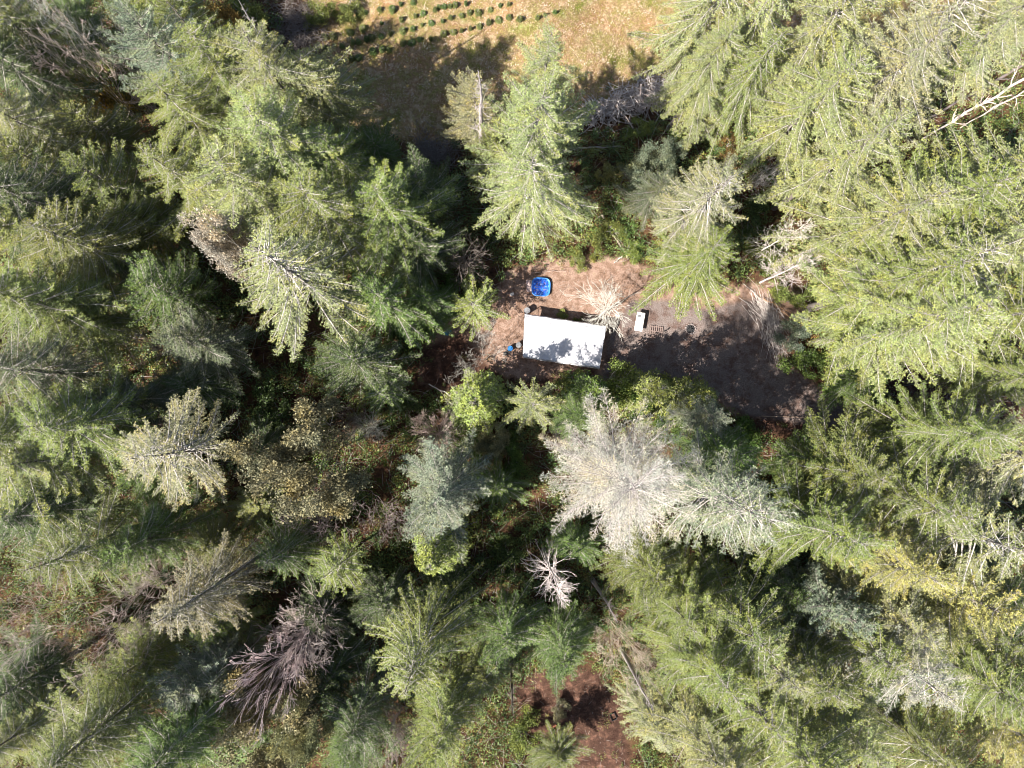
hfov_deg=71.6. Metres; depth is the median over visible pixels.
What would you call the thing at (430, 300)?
fir tree
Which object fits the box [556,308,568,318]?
leafy shrub
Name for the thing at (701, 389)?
young conifer
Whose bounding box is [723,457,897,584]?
fir tree
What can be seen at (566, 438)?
bare bush
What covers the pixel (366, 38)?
tree seedling
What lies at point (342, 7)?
leafy shrub
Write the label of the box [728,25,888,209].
fir tree
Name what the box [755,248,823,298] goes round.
dead tree
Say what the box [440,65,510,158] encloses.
fir tree
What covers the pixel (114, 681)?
fir tree
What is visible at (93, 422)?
fir tree
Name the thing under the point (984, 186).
fir tree
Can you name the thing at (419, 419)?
bare bush
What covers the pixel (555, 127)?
fir tree
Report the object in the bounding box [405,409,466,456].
bare bush
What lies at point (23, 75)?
fir tree
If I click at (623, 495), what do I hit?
lichened tree
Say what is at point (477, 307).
young conifer
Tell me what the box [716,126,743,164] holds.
leafy shrub
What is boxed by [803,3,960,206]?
fir tree
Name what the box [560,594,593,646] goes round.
leafy shrub
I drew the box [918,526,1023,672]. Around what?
fir tree
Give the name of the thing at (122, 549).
fir tree
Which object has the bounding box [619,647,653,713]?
dead tree
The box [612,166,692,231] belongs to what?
fir tree
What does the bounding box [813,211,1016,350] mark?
fir tree
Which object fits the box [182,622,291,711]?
fir tree
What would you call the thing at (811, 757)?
fir tree
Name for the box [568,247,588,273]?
leafy shrub
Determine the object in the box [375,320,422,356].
leafy shrub
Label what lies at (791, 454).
fir tree
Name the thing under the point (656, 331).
wooden pallet
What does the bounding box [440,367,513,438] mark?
leafy shrub
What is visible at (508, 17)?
tree seedling
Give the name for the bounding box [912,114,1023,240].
fir tree
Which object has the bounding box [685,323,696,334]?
fire pit
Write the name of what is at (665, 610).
fir tree
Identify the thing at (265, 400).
leafy shrub
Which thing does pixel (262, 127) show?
fir tree
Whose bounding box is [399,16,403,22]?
tree seedling
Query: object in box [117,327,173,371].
bare bush
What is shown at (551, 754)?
fir tree
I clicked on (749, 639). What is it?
fir tree
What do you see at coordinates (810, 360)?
leafy shrub
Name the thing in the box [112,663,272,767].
fir tree
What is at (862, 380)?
fir tree
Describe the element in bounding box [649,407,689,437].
leafy shrub
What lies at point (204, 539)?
fir tree
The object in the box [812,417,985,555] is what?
fir tree
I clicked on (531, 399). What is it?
young conifer
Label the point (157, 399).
fir tree
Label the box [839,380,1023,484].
fir tree
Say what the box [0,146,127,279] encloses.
fir tree
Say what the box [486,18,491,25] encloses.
tree seedling
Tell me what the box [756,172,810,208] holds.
leafy shrub
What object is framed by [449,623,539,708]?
fir tree
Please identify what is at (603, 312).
dead tree
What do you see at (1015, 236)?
fir tree
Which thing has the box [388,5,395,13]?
tree seedling
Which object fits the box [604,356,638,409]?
leafy shrub
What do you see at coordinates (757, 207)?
leafy shrub
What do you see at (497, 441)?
broadleaf tree
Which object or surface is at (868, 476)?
fir tree
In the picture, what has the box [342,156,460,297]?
fir tree
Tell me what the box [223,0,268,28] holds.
leafy shrub
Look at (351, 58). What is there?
tree seedling
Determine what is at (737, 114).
spruce tree
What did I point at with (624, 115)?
fallen pole
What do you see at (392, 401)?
young conifer
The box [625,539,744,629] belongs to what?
fir tree
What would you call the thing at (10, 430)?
fir tree
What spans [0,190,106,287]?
fir tree
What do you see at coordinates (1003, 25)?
fir tree
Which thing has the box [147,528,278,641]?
spruce tree
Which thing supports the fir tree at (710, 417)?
on the ground at (438, 370)
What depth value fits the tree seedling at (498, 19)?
66.39 m
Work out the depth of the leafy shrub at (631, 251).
65.56 m
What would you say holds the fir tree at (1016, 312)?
on the ground at (438, 370)
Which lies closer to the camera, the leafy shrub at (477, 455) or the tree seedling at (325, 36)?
the leafy shrub at (477, 455)
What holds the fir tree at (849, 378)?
on the ground at (438, 370)
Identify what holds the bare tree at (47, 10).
on the ground at (438, 370)
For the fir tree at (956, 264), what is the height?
23.273 m
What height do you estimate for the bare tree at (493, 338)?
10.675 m
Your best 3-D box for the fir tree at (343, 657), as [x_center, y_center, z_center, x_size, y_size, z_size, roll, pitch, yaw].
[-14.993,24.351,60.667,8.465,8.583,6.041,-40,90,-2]
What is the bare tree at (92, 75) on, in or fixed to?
on the ground at (438, 370)
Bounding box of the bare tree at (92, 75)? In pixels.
[9,0,170,152]
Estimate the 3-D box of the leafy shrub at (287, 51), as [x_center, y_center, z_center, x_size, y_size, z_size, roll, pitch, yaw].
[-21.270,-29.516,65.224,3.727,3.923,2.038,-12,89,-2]
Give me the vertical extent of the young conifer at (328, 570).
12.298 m
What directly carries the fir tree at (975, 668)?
on the ground at (438, 370)
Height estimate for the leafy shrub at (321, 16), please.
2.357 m
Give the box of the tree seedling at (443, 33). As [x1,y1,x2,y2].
[440,29,446,37]
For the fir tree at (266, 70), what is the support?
on the ground at (438, 370)
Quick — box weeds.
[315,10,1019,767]
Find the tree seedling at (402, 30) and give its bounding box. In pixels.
[399,27,405,35]
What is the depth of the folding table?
65.71 m
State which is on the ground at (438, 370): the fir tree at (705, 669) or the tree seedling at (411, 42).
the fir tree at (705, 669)
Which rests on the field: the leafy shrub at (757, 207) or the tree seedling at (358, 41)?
the tree seedling at (358, 41)
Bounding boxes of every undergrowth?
[0,0,1023,767]
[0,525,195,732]
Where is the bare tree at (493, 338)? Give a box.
[451,316,507,379]
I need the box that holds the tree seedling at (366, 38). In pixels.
[364,35,368,42]
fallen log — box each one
[578,145,623,153]
[601,214,628,256]
[627,83,650,100]
[762,416,805,417]
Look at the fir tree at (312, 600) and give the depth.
59.42 m
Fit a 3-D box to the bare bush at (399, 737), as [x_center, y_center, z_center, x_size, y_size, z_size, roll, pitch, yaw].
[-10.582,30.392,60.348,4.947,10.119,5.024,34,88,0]
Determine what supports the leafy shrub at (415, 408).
on the ground at (438, 370)
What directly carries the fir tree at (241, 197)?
on the ground at (438, 370)
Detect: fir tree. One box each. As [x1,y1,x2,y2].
[0,0,107,91]
[0,19,108,137]
[0,78,121,191]
[0,127,122,212]
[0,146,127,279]
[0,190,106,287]
[0,253,152,366]
[0,313,132,415]
[0,373,124,528]
[0,429,134,505]
[0,462,149,556]
[0,614,92,733]
[0,663,91,767]
[5,482,185,598]
[9,194,176,312]
[10,341,187,488]
[24,628,166,767]
[43,0,122,64]
[43,280,148,378]
[52,97,165,173]
[56,137,171,241]
[84,485,220,593]
[86,367,194,437]
[90,183,197,259]
[92,617,192,702]
[97,0,227,109]
[97,235,183,315]
[102,0,212,51]
[111,386,242,511]
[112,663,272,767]
[113,443,192,509]
[122,247,223,345]
[132,69,247,169]
[133,125,238,242]
[135,630,276,717]
[141,0,233,64]
[151,297,261,396]
[154,354,246,414]
[155,18,293,151]
[181,503,254,577]
[181,583,265,654]
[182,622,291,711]
[183,110,317,263]
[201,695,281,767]
[207,18,366,149]
[216,477,289,534]
[217,83,365,268]
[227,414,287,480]
[232,210,374,361]
[252,160,417,284]
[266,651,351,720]
[276,47,384,157]
[282,622,371,711]
[284,561,364,644]
[295,107,408,199]
[311,322,422,399]
[316,638,399,767]
[321,694,385,767]
[332,261,444,350]
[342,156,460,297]
[342,564,430,635]
[347,120,408,177]
[384,219,467,292]
[391,141,466,265]
[396,424,494,563]
[397,273,461,340]
[402,642,487,767]
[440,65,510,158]
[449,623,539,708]
[457,57,600,245]
[461,122,509,205]
[461,577,555,676]
[465,453,536,511]
[468,138,599,261]
[497,15,590,150]
[516,573,598,696]
[524,720,595,767]
[543,390,608,440]
[543,515,605,569]
[589,502,686,620]
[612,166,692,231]
[622,668,763,767]
[623,553,707,659]
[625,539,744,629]
[627,573,780,729]
[628,193,739,321]
[630,427,801,558]
[644,7,750,149]
[648,152,752,278]
[657,526,794,683]
[663,607,802,766]
[665,381,735,445]
[667,423,764,477]
[703,597,877,716]
[713,659,863,767]
[721,0,898,120]
[721,592,825,702]
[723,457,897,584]
[727,535,812,624]
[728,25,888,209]
[748,101,915,221]
[758,417,844,495]
[759,160,977,300]
[761,667,897,767]
[762,556,883,651]
[775,393,901,526]
[783,565,912,698]
[788,502,961,604]
[789,250,1010,404]
[795,575,972,716]
[798,552,947,671]
[799,203,985,387]
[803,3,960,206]
[807,286,932,393]
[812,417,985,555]
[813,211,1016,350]
[817,355,891,416]
[830,388,948,467]
[834,128,1020,287]
[834,524,1023,663]
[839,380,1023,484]
[841,686,1002,767]
[848,0,999,126]
[859,457,1023,601]
[860,670,921,753]
[861,25,984,132]
[878,0,1023,114]
[885,594,1023,739]
[900,565,1023,673]
[902,338,1023,413]
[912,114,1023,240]
[916,664,1023,767]
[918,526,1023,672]
[926,456,1014,531]
[927,260,1023,401]
[932,184,1023,344]
[942,357,1023,449]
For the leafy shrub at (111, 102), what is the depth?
62.75 m
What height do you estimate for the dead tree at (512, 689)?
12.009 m
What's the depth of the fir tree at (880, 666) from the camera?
49.29 m
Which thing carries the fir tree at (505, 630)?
on the ground at (438, 370)
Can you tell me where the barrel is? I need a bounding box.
[524,307,529,313]
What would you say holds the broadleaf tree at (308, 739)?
on the ground at (438, 370)
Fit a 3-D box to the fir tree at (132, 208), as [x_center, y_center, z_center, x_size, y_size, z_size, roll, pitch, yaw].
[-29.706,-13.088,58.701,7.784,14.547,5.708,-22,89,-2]
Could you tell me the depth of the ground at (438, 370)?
65.92 m
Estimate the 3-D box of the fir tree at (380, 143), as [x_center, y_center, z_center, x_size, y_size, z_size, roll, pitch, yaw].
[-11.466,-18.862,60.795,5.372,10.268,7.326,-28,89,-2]
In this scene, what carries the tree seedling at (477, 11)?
on the field
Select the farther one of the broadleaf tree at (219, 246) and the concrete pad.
the concrete pad
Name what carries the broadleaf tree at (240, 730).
on the ground at (438, 370)
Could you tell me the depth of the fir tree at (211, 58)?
50.23 m
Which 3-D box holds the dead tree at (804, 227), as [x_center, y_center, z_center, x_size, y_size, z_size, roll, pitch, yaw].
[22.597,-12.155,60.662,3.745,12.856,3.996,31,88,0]
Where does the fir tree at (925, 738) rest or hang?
on the ground at (438, 370)
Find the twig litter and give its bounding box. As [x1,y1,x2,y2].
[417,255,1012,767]
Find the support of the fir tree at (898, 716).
on the ground at (438, 370)
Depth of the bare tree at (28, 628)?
58.29 m
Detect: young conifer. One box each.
[303,528,371,598]
[358,366,417,417]
[411,508,480,575]
[415,558,479,618]
[443,269,510,341]
[496,377,567,432]
[555,369,620,417]
[612,364,671,429]
[657,374,716,422]
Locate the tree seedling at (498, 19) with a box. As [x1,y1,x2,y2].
[495,16,501,23]
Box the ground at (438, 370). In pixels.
[0,0,1023,767]
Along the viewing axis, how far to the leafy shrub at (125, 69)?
63.69 m
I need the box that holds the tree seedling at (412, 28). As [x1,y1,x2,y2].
[410,25,415,31]
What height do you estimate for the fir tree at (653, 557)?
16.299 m
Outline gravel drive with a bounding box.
[595,293,1023,474]
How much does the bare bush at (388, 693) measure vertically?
7.856 m
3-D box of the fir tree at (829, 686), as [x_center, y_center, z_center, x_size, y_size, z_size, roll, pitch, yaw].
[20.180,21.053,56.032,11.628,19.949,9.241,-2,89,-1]
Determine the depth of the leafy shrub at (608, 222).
65.45 m
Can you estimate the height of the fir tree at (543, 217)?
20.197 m
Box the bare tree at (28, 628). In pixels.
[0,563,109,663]
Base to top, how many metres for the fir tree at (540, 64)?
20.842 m
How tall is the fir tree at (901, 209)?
22.510 m
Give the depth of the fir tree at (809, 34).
49.81 m
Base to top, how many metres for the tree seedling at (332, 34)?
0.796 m
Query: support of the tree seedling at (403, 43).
on the field
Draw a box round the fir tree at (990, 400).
[942,357,1023,449]
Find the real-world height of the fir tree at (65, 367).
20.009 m
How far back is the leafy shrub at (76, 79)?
62.81 m
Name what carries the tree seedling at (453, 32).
on the field
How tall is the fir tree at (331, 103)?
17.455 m
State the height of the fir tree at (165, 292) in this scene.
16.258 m
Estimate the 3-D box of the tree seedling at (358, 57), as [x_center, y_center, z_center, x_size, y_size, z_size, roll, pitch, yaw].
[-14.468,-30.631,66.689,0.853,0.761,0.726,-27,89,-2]
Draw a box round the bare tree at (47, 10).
[0,0,111,84]
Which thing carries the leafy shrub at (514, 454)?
on the ground at (438, 370)
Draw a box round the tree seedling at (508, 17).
[505,14,511,19]
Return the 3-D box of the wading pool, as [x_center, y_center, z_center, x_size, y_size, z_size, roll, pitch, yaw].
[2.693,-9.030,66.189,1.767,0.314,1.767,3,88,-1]
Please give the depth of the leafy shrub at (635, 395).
61.10 m
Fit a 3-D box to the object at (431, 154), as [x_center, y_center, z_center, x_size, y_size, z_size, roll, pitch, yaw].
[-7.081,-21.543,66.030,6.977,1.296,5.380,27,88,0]
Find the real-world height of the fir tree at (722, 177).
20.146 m
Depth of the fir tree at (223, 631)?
57.43 m
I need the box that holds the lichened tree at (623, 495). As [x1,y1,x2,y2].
[538,386,702,567]
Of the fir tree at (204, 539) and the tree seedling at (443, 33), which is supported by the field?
the tree seedling at (443, 33)
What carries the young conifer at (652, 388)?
on the ground at (438, 370)
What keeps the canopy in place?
on the ground at (438, 370)
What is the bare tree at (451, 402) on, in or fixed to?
on the ground at (438, 370)
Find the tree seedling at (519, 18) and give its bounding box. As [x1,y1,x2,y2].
[516,15,522,22]
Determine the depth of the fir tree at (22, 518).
53.26 m
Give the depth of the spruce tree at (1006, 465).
53.08 m
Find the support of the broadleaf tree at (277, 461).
on the ground at (438, 370)
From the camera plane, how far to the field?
66.82 m
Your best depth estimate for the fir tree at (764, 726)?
48.49 m
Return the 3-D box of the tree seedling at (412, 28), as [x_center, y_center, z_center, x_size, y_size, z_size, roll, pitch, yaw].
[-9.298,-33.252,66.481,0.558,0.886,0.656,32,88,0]
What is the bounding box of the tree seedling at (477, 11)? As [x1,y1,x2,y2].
[474,8,482,16]
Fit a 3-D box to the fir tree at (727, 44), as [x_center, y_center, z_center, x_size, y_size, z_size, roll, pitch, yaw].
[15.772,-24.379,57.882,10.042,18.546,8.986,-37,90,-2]
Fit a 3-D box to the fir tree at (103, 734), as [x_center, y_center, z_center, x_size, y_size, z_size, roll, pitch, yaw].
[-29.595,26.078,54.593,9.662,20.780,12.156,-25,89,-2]
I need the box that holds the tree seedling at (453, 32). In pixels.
[448,29,456,35]
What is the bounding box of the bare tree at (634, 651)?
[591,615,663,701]
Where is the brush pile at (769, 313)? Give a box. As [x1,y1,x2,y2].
[739,284,789,370]
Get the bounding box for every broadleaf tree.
[176,204,290,283]
[209,645,336,767]
[216,394,374,523]
[263,675,337,767]
[470,420,510,466]
[622,135,691,189]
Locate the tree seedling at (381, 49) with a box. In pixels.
[379,45,384,53]
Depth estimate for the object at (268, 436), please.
61.01 m
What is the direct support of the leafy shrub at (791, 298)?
on the ground at (438, 370)
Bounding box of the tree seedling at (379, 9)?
[377,6,382,13]
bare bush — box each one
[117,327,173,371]
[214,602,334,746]
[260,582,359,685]
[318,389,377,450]
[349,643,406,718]
[350,410,390,445]
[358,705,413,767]
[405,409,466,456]
[408,409,430,432]
[442,228,492,288]
[547,424,584,451]
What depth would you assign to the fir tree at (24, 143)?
52.74 m
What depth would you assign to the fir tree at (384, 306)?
56.12 m
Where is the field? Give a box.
[304,0,1023,146]
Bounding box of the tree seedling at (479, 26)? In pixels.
[476,22,482,29]
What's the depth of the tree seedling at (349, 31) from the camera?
66.81 m
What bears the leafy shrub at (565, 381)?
on the ground at (438, 370)
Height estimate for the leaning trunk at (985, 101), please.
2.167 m
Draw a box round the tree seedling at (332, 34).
[329,31,336,40]
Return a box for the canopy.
[522,313,605,368]
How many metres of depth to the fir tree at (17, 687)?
56.49 m
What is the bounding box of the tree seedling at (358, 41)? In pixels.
[355,38,361,45]
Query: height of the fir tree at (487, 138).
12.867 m
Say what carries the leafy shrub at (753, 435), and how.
on the ground at (438, 370)
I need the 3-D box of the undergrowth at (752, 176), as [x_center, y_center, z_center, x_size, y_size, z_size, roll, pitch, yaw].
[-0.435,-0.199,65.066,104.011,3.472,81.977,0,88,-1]
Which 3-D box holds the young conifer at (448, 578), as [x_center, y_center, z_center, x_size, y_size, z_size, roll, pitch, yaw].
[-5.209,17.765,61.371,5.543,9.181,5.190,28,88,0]
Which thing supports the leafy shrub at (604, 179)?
on the ground at (438, 370)
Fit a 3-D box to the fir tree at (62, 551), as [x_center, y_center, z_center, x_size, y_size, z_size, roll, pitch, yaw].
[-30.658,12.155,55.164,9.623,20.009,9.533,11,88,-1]
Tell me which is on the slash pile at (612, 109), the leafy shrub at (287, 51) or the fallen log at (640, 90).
the fallen log at (640, 90)
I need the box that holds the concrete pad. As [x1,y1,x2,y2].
[526,280,531,291]
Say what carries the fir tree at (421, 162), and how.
on the ground at (438, 370)
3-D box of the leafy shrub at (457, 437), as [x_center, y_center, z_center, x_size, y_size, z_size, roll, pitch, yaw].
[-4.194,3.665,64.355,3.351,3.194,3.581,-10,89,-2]
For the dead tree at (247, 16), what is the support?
on the ground at (438, 370)
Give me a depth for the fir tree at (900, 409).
59.30 m
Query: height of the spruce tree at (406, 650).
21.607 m
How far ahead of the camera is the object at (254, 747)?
59.18 m
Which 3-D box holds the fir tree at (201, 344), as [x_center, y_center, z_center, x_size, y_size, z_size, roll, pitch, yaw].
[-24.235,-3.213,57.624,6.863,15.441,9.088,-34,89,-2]
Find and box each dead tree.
[167,1,192,24]
[239,1,285,72]
[469,70,494,179]
[505,659,518,715]
[521,538,578,607]
[559,278,631,347]
[589,578,617,621]
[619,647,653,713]
[737,215,816,272]
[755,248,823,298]
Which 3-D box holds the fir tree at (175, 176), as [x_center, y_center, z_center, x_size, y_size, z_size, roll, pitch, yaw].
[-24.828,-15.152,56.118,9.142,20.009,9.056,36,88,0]
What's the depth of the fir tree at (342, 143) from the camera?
51.19 m
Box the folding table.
[634,312,644,331]
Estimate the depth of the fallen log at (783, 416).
66.34 m
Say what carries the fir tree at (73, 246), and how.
on the ground at (438, 370)
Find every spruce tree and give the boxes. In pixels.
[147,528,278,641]
[245,512,338,585]
[362,562,491,699]
[604,664,676,754]
[627,0,759,111]
[668,0,796,136]
[675,27,788,159]
[907,393,1023,518]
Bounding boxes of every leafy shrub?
[54,70,124,113]
[76,80,147,119]
[109,63,155,99]
[194,1,244,34]
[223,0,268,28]
[249,383,291,442]
[271,46,295,62]
[302,0,339,30]
[318,410,337,438]
[336,0,365,25]
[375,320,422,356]
[387,395,437,426]
[399,307,439,334]
[435,270,464,325]
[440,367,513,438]
[448,426,488,465]
[451,421,470,444]
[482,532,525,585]
[502,430,528,483]
[506,702,543,762]
[551,696,571,723]
[552,368,587,395]
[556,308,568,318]
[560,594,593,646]
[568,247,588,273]
[571,315,584,321]
[589,226,609,263]
[594,161,624,186]
[601,217,627,241]
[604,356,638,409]
[617,382,655,423]
[621,115,656,141]
[623,238,644,265]
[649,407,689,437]
[652,371,679,423]
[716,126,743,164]
[732,414,762,471]
[741,193,769,238]
[742,242,781,276]
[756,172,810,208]
[767,283,815,309]
[772,311,811,353]
[775,349,828,381]
[822,360,847,394]
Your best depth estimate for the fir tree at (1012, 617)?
49.96 m
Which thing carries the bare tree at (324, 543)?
on the ground at (438, 370)
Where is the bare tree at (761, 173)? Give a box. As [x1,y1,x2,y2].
[741,144,789,194]
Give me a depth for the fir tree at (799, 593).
56.25 m
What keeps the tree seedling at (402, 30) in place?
on the field
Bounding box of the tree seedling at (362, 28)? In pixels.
[358,24,366,32]
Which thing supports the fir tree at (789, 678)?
on the ground at (438, 370)
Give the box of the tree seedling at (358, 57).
[355,54,361,61]
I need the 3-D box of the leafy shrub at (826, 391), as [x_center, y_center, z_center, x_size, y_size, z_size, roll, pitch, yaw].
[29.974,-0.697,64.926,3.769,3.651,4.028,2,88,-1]
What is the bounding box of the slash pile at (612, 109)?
[570,70,670,133]
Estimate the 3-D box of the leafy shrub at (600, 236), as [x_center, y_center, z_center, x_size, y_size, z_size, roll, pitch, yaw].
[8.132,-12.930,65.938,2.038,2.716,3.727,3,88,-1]
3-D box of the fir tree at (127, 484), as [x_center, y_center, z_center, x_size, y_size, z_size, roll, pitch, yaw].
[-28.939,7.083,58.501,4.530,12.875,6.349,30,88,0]
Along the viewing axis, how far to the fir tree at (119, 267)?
56.96 m
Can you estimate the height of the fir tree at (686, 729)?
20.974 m
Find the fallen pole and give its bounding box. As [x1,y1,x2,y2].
[614,102,660,163]
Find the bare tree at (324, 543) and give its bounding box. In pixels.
[268,503,339,554]
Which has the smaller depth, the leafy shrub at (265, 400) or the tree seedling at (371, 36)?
the leafy shrub at (265, 400)
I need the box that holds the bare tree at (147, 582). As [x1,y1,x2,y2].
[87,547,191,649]
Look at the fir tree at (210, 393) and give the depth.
59.12 m
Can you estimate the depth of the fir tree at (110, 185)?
53.28 m
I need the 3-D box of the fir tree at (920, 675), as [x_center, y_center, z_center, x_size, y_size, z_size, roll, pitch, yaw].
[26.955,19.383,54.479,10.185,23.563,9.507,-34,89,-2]
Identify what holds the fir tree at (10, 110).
on the ground at (438, 370)
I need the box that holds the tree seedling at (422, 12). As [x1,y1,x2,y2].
[420,10,425,16]
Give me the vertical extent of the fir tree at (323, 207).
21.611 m
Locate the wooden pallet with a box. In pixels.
[649,325,662,336]
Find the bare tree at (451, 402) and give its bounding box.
[442,375,473,427]
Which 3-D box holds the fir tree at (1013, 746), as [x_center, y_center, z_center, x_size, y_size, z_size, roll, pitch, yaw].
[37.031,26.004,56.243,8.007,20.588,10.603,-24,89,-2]
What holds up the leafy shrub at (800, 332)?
on the ground at (438, 370)
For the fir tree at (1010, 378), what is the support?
on the ground at (438, 370)
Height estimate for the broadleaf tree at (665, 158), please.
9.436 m
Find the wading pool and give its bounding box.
[531,277,550,295]
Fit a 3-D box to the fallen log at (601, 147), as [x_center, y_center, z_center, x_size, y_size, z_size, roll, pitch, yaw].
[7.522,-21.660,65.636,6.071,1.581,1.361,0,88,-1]
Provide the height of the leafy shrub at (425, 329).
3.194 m
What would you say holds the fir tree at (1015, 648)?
on the ground at (438, 370)
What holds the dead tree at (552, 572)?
on the ground at (438, 370)
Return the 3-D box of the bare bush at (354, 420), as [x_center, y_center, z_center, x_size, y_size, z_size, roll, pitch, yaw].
[-13.592,3.127,61.759,5.110,8.527,4.983,-25,89,-2]
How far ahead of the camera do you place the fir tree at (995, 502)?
59.41 m
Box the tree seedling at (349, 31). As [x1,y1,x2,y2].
[345,28,353,35]
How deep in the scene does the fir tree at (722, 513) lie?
47.81 m
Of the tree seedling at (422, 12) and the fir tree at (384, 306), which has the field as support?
the tree seedling at (422, 12)
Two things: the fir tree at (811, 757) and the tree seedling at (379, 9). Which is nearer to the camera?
the fir tree at (811, 757)
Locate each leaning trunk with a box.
[894,51,1023,138]
[922,63,1023,138]
[960,91,1023,127]
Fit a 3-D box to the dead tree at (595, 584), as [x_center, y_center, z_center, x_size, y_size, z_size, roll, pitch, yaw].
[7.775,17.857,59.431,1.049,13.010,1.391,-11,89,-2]
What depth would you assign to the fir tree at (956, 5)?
48.69 m
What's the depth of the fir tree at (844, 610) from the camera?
52.34 m
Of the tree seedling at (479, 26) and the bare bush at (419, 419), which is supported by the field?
the tree seedling at (479, 26)
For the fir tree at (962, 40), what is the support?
on the ground at (438, 370)
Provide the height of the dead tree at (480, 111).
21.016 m
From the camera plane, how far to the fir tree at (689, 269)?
56.07 m
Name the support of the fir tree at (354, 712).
on the ground at (438, 370)
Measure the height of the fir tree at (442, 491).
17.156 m
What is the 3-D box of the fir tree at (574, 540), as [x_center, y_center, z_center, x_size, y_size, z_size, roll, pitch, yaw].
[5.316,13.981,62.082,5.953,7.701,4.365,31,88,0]
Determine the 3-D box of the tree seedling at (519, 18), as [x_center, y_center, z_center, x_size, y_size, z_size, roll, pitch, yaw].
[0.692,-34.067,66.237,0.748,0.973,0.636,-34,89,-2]
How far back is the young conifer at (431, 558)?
55.41 m
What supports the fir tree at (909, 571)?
on the ground at (438, 370)
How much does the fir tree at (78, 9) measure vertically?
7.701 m
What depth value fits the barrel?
65.37 m
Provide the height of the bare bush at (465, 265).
8.839 m
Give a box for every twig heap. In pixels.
[258,0,348,60]
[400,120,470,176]
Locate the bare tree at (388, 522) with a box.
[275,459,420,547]
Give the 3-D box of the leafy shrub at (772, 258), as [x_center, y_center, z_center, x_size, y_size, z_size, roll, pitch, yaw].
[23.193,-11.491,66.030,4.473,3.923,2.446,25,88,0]
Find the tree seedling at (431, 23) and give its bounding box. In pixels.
[428,20,434,26]
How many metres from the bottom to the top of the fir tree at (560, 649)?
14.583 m
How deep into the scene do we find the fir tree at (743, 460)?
55.32 m
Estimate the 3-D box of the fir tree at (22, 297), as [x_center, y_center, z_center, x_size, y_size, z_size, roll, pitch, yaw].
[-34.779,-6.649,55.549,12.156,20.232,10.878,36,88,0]
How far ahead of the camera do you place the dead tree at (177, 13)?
48.97 m
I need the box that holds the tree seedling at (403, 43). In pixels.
[400,40,406,47]
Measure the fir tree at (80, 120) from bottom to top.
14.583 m
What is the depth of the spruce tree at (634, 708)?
57.79 m
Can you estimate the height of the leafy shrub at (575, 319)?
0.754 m
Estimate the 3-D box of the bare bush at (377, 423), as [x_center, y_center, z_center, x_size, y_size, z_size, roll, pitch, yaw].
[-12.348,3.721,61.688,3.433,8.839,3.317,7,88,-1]
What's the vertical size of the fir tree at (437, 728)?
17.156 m
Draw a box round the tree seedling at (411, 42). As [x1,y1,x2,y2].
[407,39,415,46]
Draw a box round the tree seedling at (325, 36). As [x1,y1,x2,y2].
[321,33,328,41]
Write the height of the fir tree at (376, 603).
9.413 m
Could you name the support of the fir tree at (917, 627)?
on the ground at (438, 370)
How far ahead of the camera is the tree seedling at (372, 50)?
66.78 m
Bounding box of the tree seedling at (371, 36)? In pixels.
[367,33,375,41]
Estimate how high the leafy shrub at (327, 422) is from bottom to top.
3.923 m
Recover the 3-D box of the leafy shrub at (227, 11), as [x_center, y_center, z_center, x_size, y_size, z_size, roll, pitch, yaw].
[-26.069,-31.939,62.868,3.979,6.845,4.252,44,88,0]
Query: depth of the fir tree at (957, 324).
50.11 m
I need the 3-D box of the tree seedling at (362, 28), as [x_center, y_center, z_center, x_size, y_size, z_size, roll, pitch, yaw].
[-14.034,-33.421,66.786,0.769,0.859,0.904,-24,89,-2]
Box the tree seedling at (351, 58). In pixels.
[348,55,354,62]
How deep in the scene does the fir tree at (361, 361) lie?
56.34 m
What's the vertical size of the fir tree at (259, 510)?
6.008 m
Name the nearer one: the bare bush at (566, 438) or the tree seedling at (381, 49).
the bare bush at (566, 438)
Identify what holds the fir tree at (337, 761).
on the ground at (438, 370)
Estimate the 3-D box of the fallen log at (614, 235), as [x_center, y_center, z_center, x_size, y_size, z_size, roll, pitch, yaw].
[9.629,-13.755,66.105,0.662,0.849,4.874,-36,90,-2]
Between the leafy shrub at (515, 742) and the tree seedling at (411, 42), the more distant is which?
the tree seedling at (411, 42)
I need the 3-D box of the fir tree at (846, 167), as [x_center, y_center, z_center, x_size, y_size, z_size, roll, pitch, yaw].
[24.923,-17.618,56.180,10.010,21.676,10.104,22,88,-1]
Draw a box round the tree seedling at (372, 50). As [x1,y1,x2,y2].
[368,47,376,55]
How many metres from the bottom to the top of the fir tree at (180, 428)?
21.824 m
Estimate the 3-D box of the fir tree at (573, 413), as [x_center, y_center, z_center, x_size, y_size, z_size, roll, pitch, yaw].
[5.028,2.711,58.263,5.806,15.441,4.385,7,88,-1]
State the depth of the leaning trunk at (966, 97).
63.58 m
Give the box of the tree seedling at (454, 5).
[452,1,457,8]
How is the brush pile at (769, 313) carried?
on the gravel drive

